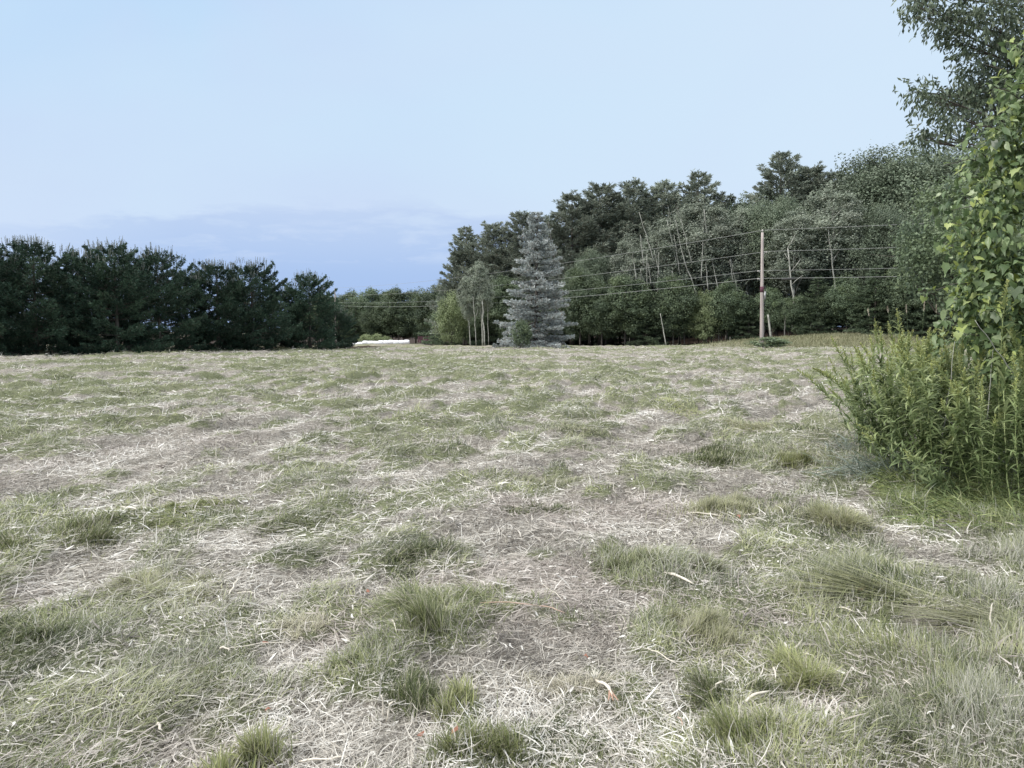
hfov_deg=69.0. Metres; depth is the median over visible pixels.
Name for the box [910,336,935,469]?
goldenrod
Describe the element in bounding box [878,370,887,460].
goldenrod
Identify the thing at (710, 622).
grass tuft
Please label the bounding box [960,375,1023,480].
goldenrod
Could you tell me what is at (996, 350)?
dead stalk
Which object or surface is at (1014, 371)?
goldenrod
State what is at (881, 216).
oak tree
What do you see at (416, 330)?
maple tree
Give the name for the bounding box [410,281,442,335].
maple tree
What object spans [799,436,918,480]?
grass clump
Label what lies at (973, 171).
oak tree
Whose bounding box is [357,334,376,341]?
shrub
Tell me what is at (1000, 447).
goldenrod
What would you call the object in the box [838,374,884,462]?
goldenrod
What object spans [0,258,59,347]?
white pine
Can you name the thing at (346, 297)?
maple tree
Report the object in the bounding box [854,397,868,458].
goldenrod
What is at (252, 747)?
grass tuft
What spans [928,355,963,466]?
goldenrod
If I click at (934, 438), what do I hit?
goldenrod
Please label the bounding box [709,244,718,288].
bare trunk
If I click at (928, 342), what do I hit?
goldenrod
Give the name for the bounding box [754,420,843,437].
grass tuft
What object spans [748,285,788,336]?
maple tree
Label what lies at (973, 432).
goldenrod
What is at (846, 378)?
goldenrod
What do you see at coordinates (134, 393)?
grass tuft
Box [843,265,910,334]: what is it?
hemlock tree
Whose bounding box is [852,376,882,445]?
goldenrod
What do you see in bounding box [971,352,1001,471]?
goldenrod
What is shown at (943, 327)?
goldenrod
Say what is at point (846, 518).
grass tuft
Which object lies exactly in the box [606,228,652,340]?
aspen tree
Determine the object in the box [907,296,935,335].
maple tree
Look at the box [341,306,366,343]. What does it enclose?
hemlock tree
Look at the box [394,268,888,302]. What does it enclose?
power wire
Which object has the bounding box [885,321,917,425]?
goldenrod
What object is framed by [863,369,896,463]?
goldenrod
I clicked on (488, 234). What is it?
pine tree
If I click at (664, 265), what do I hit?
power wire
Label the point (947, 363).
goldenrod
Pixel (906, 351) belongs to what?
goldenrod
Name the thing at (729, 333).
maple tree
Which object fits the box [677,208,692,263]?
bare trunk
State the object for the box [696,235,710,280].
bare trunk
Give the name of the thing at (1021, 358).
goldenrod
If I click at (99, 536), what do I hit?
grass tuft
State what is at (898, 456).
goldenrod
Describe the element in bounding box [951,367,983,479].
goldenrod
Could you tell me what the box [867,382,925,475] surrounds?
goldenrod
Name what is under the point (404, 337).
maple tree
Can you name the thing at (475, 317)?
birch trunk
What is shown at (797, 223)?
aspen tree
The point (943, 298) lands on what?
maple tree
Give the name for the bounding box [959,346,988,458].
goldenrod
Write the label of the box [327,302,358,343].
hemlock tree
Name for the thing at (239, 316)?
white pine
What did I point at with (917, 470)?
grass clump
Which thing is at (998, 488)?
goldenrod
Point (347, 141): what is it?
sky
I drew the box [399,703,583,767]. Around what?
grass tuft
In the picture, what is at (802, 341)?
tall dry grass
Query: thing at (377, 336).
shrub
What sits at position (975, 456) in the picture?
goldenrod
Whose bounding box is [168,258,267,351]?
white pine
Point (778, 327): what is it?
maple tree
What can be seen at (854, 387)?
goldenrod
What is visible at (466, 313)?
aspen tree
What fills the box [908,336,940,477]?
goldenrod
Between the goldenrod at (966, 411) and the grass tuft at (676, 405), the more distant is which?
the grass tuft at (676, 405)
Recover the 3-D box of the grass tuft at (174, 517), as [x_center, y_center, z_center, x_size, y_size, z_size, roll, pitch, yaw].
[-2.927,1.119,6.701,2.454,0.268,2.192,2,4,23]
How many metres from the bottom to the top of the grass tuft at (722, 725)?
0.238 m
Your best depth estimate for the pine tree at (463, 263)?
128.67 m
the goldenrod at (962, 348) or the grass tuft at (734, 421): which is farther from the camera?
the grass tuft at (734, 421)
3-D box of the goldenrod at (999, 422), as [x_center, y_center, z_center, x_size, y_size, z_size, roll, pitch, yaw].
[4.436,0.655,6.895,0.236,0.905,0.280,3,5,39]
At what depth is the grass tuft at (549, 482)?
7.92 m
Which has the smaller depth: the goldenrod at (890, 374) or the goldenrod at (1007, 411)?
the goldenrod at (1007, 411)
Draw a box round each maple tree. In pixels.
[299,294,334,340]
[318,293,349,325]
[334,288,364,329]
[344,287,380,334]
[357,301,392,336]
[364,290,400,337]
[372,285,421,339]
[390,332,410,339]
[402,330,427,343]
[406,285,431,343]
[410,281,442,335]
[412,322,429,338]
[460,316,473,341]
[471,309,494,338]
[478,273,527,334]
[492,311,518,339]
[513,299,547,323]
[540,309,568,336]
[553,264,607,345]
[565,321,591,340]
[575,282,627,345]
[591,310,618,344]
[593,270,656,345]
[616,301,637,343]
[639,315,666,337]
[644,273,705,344]
[665,302,694,344]
[692,310,715,335]
[704,277,753,340]
[717,312,739,336]
[737,299,767,331]
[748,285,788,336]
[767,305,790,335]
[774,297,804,334]
[790,293,821,328]
[809,291,841,328]
[824,272,874,332]
[839,302,865,331]
[866,290,884,326]
[871,264,934,330]
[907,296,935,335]
[920,276,978,329]
[925,293,957,335]
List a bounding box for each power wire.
[342,247,900,295]
[346,223,923,287]
[360,276,900,306]
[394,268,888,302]
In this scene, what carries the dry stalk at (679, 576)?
on the ground at (136, 359)
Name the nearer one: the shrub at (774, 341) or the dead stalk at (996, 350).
the dead stalk at (996, 350)
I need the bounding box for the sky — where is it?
[0,0,1023,328]
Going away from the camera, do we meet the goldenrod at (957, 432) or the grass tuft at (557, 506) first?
the grass tuft at (557, 506)
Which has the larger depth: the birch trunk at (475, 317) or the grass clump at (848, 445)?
the birch trunk at (475, 317)
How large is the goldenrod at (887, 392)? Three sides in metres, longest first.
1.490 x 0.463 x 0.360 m
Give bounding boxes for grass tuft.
[0,505,215,569]
[0,608,111,663]
[2,548,299,648]
[34,506,178,536]
[35,483,282,536]
[48,386,210,397]
[67,644,299,733]
[185,708,298,767]
[223,501,406,542]
[239,600,358,649]
[286,643,370,683]
[293,528,513,591]
[304,564,510,651]
[360,660,452,723]
[370,582,478,648]
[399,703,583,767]
[421,672,498,725]
[472,662,647,720]
[477,467,610,494]
[485,499,595,516]
[539,419,669,443]
[558,536,700,592]
[598,651,848,730]
[606,438,832,470]
[626,597,824,679]
[632,396,743,418]
[643,488,803,531]
[663,687,800,762]
[684,552,740,579]
[710,416,791,432]
[740,632,867,703]
[747,654,1015,767]
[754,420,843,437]
[758,446,852,469]
[778,493,915,544]
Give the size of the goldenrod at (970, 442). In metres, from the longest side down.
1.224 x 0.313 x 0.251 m
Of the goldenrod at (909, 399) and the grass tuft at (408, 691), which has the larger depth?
the goldenrod at (909, 399)
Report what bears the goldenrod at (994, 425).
on the ground at (136, 359)
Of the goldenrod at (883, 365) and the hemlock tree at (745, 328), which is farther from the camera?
the hemlock tree at (745, 328)
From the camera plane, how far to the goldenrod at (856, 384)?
8.13 m
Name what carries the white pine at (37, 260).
on the ground at (136, 359)
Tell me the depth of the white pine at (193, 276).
54.78 m
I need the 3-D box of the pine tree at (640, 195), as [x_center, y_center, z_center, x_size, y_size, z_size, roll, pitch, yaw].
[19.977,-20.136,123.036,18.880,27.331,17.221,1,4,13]
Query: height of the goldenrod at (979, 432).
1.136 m
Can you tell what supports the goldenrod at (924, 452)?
on the ground at (136, 359)
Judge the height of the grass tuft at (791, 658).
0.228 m
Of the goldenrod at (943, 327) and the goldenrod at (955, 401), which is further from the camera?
the goldenrod at (943, 327)
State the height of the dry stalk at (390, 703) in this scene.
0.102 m
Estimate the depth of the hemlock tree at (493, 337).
114.52 m
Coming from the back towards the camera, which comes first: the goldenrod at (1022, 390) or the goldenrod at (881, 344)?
the goldenrod at (881, 344)
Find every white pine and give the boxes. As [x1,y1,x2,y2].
[0,235,98,355]
[0,244,49,355]
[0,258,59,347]
[17,272,103,349]
[29,247,133,353]
[58,236,174,354]
[109,265,160,349]
[112,242,213,352]
[148,266,225,350]
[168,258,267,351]
[205,256,302,350]
[211,282,262,347]
[250,286,315,348]
[278,269,343,349]
[322,307,359,348]
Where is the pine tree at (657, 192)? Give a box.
[620,178,702,341]
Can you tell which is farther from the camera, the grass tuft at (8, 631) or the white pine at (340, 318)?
the white pine at (340, 318)
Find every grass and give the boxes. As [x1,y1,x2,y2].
[693,332,993,349]
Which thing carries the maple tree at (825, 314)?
on the ground at (136, 359)
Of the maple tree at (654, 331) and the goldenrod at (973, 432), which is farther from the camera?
the maple tree at (654, 331)
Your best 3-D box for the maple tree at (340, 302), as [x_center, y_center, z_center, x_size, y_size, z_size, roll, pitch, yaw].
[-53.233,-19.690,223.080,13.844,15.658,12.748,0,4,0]
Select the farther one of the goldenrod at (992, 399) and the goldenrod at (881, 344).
the goldenrod at (881, 344)
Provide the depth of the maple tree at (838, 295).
87.54 m
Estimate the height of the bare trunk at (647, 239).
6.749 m
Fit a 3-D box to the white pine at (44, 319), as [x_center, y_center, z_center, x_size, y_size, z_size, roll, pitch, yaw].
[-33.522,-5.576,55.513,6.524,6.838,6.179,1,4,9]
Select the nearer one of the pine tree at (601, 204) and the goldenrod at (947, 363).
the goldenrod at (947, 363)
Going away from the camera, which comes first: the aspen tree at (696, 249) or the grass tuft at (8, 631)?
the grass tuft at (8, 631)
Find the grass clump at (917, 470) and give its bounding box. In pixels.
[848,457,956,478]
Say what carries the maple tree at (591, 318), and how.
on the ground at (136, 359)
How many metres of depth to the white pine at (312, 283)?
63.01 m
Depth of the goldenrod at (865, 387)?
8.14 m
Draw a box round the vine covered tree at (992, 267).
[918,30,1023,397]
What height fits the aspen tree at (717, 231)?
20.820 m
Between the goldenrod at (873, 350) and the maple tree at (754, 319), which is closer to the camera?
the goldenrod at (873, 350)
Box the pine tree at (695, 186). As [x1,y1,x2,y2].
[668,169,745,337]
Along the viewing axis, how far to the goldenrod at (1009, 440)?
7.42 m
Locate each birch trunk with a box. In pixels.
[473,299,477,345]
[482,300,484,345]
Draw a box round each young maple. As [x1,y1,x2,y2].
[432,289,471,344]
[685,289,724,343]
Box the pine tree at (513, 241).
[487,210,549,294]
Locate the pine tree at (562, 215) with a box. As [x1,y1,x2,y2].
[524,190,619,344]
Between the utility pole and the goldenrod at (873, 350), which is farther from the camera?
the utility pole
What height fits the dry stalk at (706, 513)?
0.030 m
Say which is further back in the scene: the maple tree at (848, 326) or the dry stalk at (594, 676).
the maple tree at (848, 326)
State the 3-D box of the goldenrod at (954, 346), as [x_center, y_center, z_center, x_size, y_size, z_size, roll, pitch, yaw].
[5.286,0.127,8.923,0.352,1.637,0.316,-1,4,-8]
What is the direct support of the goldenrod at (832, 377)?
on the ground at (136, 359)
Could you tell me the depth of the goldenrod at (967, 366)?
8.49 m
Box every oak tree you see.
[467,249,502,343]
[558,203,639,344]
[563,246,614,345]
[710,190,759,330]
[728,185,818,334]
[789,222,845,298]
[806,139,927,330]
[833,200,910,292]
[838,132,965,330]
[875,205,944,333]
[888,140,993,329]
[918,139,1023,218]
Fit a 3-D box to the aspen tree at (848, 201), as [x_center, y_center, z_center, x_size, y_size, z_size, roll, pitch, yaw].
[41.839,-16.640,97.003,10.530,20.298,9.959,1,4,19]
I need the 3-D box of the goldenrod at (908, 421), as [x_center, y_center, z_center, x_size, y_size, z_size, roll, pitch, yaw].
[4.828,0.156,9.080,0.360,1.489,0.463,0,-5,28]
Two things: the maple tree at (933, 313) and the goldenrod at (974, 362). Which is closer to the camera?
the goldenrod at (974, 362)
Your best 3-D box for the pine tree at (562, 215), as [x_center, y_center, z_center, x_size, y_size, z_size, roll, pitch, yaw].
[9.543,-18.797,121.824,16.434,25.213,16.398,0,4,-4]
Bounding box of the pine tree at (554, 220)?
[519,212,574,310]
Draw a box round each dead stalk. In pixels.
[940,341,954,465]
[975,320,1012,372]
[986,353,992,419]
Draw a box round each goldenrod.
[797,369,888,470]
[812,367,875,419]
[822,371,910,457]
[825,365,851,438]
[827,387,889,458]
[828,357,872,455]
[831,336,889,469]
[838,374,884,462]
[841,349,875,449]
[842,377,866,448]
[844,379,874,454]
[849,346,885,405]
[849,351,867,460]
[851,383,865,452]
[852,371,875,401]
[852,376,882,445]
[853,347,886,459]
[854,354,878,426]
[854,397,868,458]
[856,356,884,460]
[856,423,977,506]
[860,342,911,472]
[861,356,906,456]
[862,431,945,495]
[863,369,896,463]
[864,335,887,457]
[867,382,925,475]
[870,318,901,449]
[872,496,989,513]
[874,361,933,459]
[875,326,903,456]
[875,355,893,467]
[875,359,895,464]
[875,371,904,458]
[877,339,904,460]
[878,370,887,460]
[879,358,913,473]
[880,361,920,472]
[883,340,905,429]
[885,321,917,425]
[885,354,930,466]
[889,345,929,460]
[890,328,938,463]
[890,345,942,479]
[890,362,908,448]
[890,411,918,468]
[891,308,912,426]
[891,335,917,426]
[892,330,913,440]
[894,342,912,453]
[897,330,913,437]
[898,333,912,370]
[898,386,926,481]
[900,377,965,480]
[901,362,946,483]
[902,343,934,443]
[902,448,975,502]
[907,340,929,447]
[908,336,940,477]
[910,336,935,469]
[911,376,926,466]
[911,380,939,489]
[912,327,948,458]
[912,335,943,443]
[912,342,942,483]
[917,359,949,476]
[917,360,962,476]
[919,369,952,473]
[919,372,940,480]
[923,356,956,457]
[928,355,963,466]
[930,437,955,497]
[932,326,945,392]
[932,356,952,460]
[933,358,1004,496]
[933,398,977,502]
[936,340,961,398]
[937,347,950,464]
[938,377,960,474]
[938,389,968,494]
[939,379,1023,487]
[941,342,966,468]
[944,326,962,379]
[945,360,965,463]
[945,367,961,462]
[946,380,1002,484]
[947,379,991,499]
[947,380,1002,494]
[948,384,963,474]
[950,352,973,456]
[950,352,981,482]
[951,361,982,480]
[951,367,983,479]
[952,340,971,438]
[952,385,977,493]
[952,414,1010,499]
[955,414,1005,497]
[956,347,976,455]
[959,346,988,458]
[960,375,986,496]
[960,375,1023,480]
[968,398,988,485]
[969,386,999,501]
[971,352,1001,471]
[973,401,1001,490]
[974,394,1023,475]
[975,384,1000,471]
[976,376,998,453]
[976,414,1006,505]
[977,411,1005,494]
[978,279,1020,492]
[979,355,1006,445]
[982,374,999,468]
[983,341,1023,509]
[991,324,1017,489]
[992,353,1010,474]
[995,357,1021,480]
[1001,372,1023,506]
[1002,349,1023,491]
[1004,400,1023,481]
[1005,353,1023,484]
[1006,316,1023,440]
[1010,346,1023,430]
[1015,355,1023,453]
[1016,304,1023,327]
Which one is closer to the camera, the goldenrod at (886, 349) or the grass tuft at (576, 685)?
the grass tuft at (576, 685)
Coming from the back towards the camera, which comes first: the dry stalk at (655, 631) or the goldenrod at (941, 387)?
the goldenrod at (941, 387)
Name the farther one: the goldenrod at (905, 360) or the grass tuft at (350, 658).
the goldenrod at (905, 360)
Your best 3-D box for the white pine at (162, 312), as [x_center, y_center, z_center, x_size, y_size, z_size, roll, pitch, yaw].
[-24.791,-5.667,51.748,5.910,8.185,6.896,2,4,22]
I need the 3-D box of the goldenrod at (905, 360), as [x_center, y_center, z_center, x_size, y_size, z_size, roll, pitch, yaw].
[3.976,0.319,7.410,0.536,1.423,0.441,0,4,4]
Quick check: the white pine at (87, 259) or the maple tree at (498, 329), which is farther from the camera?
the maple tree at (498, 329)
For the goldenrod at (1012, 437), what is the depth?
7.59 m
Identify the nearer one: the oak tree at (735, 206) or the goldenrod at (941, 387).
the goldenrod at (941, 387)
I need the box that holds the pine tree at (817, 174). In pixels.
[772,161,839,292]
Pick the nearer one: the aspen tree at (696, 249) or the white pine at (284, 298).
the white pine at (284, 298)
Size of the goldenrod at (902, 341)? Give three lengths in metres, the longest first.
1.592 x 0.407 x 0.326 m
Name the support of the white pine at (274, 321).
on the ground at (136, 359)
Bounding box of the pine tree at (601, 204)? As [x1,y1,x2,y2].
[555,181,649,345]
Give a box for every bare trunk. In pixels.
[639,213,653,260]
[667,206,678,265]
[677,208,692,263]
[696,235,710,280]
[704,247,708,290]
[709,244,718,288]
[767,315,771,336]
[785,237,802,335]
[818,212,840,287]
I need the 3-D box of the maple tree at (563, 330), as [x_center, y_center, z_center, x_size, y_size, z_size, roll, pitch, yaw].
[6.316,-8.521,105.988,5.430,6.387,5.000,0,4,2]
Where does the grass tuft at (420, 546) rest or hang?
on the ground at (136, 359)
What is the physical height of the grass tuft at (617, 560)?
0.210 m
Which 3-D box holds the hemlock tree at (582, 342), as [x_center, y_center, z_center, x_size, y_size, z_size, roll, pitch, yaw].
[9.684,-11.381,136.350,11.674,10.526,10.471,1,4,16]
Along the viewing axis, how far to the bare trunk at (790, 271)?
92.20 m
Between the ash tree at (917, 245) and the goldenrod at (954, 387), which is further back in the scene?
the ash tree at (917, 245)
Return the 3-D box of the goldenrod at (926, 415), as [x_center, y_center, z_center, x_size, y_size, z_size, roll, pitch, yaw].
[4.167,0.488,7.312,0.347,1.461,0.341,-26,14,34]
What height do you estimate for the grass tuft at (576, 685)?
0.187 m
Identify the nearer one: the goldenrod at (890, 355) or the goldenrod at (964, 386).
the goldenrod at (964, 386)
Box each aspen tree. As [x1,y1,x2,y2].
[456,275,475,345]
[464,260,496,345]
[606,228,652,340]
[630,212,686,300]
[653,194,718,343]
[668,194,740,340]
[706,199,760,338]
[719,209,772,334]
[759,204,828,334]
[801,180,876,329]
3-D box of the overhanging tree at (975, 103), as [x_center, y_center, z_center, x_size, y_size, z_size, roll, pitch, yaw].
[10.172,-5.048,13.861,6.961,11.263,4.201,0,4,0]
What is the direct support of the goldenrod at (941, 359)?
on the ground at (136, 359)
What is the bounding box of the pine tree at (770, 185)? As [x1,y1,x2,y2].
[699,150,851,328]
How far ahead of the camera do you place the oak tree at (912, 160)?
100.59 m
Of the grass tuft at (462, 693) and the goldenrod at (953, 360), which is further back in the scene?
the goldenrod at (953, 360)
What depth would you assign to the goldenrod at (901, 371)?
7.56 m
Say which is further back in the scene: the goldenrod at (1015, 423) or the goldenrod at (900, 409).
the goldenrod at (900, 409)
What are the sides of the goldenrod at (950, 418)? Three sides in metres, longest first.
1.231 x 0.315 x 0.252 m
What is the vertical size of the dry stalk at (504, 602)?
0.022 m
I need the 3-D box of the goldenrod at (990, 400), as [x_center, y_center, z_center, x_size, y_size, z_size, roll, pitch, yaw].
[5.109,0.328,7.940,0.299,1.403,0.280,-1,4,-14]
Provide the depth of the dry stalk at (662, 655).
3.51 m
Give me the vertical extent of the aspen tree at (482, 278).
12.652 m
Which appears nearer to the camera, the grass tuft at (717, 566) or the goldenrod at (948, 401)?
the grass tuft at (717, 566)
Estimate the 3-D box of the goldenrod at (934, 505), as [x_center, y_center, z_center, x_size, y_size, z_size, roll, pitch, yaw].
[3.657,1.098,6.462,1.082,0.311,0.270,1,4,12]
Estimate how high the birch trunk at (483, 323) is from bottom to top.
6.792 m
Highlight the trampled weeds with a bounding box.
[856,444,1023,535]
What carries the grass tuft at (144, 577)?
on the ground at (136, 359)
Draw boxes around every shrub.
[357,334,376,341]
[370,333,388,340]
[508,318,532,347]
[743,336,791,347]
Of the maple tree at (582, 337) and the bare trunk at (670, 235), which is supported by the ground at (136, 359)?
the maple tree at (582, 337)
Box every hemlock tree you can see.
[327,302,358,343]
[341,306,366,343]
[418,291,478,345]
[456,335,479,343]
[468,286,502,345]
[557,333,623,345]
[559,332,584,345]
[594,332,644,344]
[623,290,670,345]
[728,295,759,341]
[791,275,842,334]
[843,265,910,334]
[893,287,954,338]
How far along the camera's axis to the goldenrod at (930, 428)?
7.40 m
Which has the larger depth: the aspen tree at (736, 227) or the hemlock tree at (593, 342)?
the hemlock tree at (593, 342)
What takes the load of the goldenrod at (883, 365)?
on the ground at (136, 359)
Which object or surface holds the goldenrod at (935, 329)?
on the ground at (136, 359)
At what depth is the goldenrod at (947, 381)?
6.89 m
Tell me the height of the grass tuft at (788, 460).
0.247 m
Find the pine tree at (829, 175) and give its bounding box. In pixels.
[808,167,862,329]
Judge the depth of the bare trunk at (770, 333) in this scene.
89.66 m
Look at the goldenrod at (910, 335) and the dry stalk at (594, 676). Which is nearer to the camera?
the dry stalk at (594, 676)
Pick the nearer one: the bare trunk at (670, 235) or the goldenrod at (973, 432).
the goldenrod at (973, 432)
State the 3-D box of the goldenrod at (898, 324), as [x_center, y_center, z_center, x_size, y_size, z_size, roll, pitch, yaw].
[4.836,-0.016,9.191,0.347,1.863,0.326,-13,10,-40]
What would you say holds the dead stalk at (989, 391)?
on the ground at (136, 359)
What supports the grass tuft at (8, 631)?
on the ground at (136, 359)
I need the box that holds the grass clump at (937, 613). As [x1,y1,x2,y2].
[851,544,1023,639]
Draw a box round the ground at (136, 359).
[0,327,1023,767]
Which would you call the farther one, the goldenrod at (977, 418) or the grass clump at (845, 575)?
the goldenrod at (977, 418)
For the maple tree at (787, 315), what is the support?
on the ground at (136, 359)
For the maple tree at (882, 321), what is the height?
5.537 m
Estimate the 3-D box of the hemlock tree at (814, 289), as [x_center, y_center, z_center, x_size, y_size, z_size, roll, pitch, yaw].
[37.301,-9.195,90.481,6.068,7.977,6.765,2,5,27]
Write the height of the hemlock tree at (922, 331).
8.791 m
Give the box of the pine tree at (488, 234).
[456,220,534,342]
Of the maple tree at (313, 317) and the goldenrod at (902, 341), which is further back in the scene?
the maple tree at (313, 317)
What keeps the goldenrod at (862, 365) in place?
on the ground at (136, 359)
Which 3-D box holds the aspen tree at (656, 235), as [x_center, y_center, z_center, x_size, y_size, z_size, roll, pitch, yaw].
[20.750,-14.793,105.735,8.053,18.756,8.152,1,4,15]
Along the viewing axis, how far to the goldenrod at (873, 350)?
8.89 m
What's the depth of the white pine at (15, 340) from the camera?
45.17 m
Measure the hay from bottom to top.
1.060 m
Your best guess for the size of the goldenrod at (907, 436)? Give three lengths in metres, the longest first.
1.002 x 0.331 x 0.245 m
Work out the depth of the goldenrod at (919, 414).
7.72 m
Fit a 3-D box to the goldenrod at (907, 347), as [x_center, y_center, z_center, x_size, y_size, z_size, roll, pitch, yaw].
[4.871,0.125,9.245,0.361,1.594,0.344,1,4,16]
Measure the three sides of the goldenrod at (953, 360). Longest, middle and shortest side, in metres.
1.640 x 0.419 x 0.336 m
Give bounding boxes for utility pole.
[757,229,766,343]
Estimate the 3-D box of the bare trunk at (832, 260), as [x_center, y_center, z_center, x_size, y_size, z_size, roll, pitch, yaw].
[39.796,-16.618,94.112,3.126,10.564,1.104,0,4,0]
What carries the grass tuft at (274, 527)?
on the ground at (136, 359)
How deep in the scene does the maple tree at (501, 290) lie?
112.22 m
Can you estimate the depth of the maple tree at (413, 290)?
212.31 m
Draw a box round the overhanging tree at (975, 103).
[891,0,1023,168]
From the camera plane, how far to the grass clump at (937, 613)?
4.02 m
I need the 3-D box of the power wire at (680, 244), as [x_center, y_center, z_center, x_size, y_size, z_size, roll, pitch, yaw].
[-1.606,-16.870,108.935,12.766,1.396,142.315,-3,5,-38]
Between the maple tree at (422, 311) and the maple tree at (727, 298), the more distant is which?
the maple tree at (422, 311)
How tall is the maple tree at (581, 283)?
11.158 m
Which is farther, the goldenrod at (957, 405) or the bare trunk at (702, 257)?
the bare trunk at (702, 257)
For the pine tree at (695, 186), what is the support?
on the ground at (136, 359)
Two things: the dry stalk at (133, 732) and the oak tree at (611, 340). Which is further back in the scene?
the oak tree at (611, 340)
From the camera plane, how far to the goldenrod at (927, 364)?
8.35 m
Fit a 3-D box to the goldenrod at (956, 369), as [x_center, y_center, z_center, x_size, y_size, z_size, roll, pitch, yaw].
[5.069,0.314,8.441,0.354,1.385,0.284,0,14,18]
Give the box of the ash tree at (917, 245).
[870,172,1023,349]
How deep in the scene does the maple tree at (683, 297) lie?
94.32 m
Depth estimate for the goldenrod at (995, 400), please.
8.01 m
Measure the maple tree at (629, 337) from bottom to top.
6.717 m
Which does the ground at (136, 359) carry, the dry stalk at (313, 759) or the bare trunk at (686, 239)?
the dry stalk at (313, 759)
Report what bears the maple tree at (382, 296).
on the ground at (136, 359)
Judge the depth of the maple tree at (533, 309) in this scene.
105.81 m
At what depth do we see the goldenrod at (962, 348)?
8.17 m
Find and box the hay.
[0,345,1023,767]
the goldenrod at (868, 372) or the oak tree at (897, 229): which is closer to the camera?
the goldenrod at (868, 372)
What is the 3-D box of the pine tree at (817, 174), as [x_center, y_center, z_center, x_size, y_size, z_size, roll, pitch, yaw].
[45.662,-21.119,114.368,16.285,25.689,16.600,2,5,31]
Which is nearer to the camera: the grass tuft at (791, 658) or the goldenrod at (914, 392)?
the grass tuft at (791, 658)
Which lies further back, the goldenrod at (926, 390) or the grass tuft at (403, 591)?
the goldenrod at (926, 390)
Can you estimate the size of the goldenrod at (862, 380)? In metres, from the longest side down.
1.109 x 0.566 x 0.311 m
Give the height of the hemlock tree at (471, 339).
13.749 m
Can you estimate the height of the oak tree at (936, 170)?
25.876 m
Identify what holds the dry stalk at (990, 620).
on the ground at (136, 359)
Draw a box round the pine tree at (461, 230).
[424,225,487,344]
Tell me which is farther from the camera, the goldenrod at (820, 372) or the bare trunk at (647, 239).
the bare trunk at (647, 239)
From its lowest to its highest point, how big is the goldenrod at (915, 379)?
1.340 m
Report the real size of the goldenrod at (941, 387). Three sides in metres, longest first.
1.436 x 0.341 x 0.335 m
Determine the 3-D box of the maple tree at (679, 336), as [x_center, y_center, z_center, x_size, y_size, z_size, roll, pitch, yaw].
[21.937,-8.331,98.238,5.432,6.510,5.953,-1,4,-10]
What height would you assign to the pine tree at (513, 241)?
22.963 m
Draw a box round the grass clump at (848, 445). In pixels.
[814,430,872,452]
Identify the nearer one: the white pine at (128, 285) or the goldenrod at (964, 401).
the goldenrod at (964, 401)
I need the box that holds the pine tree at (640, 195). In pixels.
[584,177,670,344]
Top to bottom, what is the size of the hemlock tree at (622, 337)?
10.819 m
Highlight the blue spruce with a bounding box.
[491,212,578,347]
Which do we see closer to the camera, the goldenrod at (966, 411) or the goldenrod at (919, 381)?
the goldenrod at (966, 411)
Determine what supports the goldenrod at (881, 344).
on the ground at (136, 359)
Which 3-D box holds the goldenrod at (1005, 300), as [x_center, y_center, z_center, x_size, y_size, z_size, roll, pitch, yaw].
[4.534,0.057,6.922,0.403,2.050,0.498,2,4,25]
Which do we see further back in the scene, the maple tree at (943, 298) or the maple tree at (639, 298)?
the maple tree at (639, 298)
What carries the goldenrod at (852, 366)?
on the ground at (136, 359)
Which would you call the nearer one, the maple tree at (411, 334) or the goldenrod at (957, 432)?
the goldenrod at (957, 432)
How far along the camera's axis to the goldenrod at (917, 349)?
7.75 m
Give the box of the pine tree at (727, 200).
[698,191,738,332]
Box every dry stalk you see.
[109,730,157,737]
[230,642,292,647]
[298,756,346,761]
[381,695,383,717]
[386,701,394,721]
[480,601,537,605]
[591,669,617,700]
[613,624,687,645]
[648,649,680,665]
[664,572,693,583]
[688,512,723,515]
[745,690,770,702]
[989,603,992,629]
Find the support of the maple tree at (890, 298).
on the ground at (136, 359)
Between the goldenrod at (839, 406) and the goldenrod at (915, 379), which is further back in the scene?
the goldenrod at (839, 406)
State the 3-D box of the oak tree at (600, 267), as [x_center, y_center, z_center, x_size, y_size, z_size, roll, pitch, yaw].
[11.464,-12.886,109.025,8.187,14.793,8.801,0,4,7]
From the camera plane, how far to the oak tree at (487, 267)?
131.48 m
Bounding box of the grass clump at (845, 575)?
[743,507,934,607]
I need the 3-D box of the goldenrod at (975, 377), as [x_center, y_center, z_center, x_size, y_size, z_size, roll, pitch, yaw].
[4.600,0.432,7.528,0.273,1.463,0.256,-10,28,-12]
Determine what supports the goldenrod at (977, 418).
on the ground at (136, 359)
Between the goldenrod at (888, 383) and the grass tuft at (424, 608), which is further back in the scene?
the goldenrod at (888, 383)
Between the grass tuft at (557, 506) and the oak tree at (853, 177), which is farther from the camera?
the oak tree at (853, 177)
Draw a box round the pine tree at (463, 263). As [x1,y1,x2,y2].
[436,246,482,344]
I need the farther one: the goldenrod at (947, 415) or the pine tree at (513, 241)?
the pine tree at (513, 241)
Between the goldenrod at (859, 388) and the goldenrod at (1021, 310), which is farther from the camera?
the goldenrod at (859, 388)
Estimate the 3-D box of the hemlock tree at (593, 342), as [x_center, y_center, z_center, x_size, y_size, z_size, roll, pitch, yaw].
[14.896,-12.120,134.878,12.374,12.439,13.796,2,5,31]
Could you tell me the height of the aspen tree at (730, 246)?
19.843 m
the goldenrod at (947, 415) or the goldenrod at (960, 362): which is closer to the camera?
the goldenrod at (947, 415)

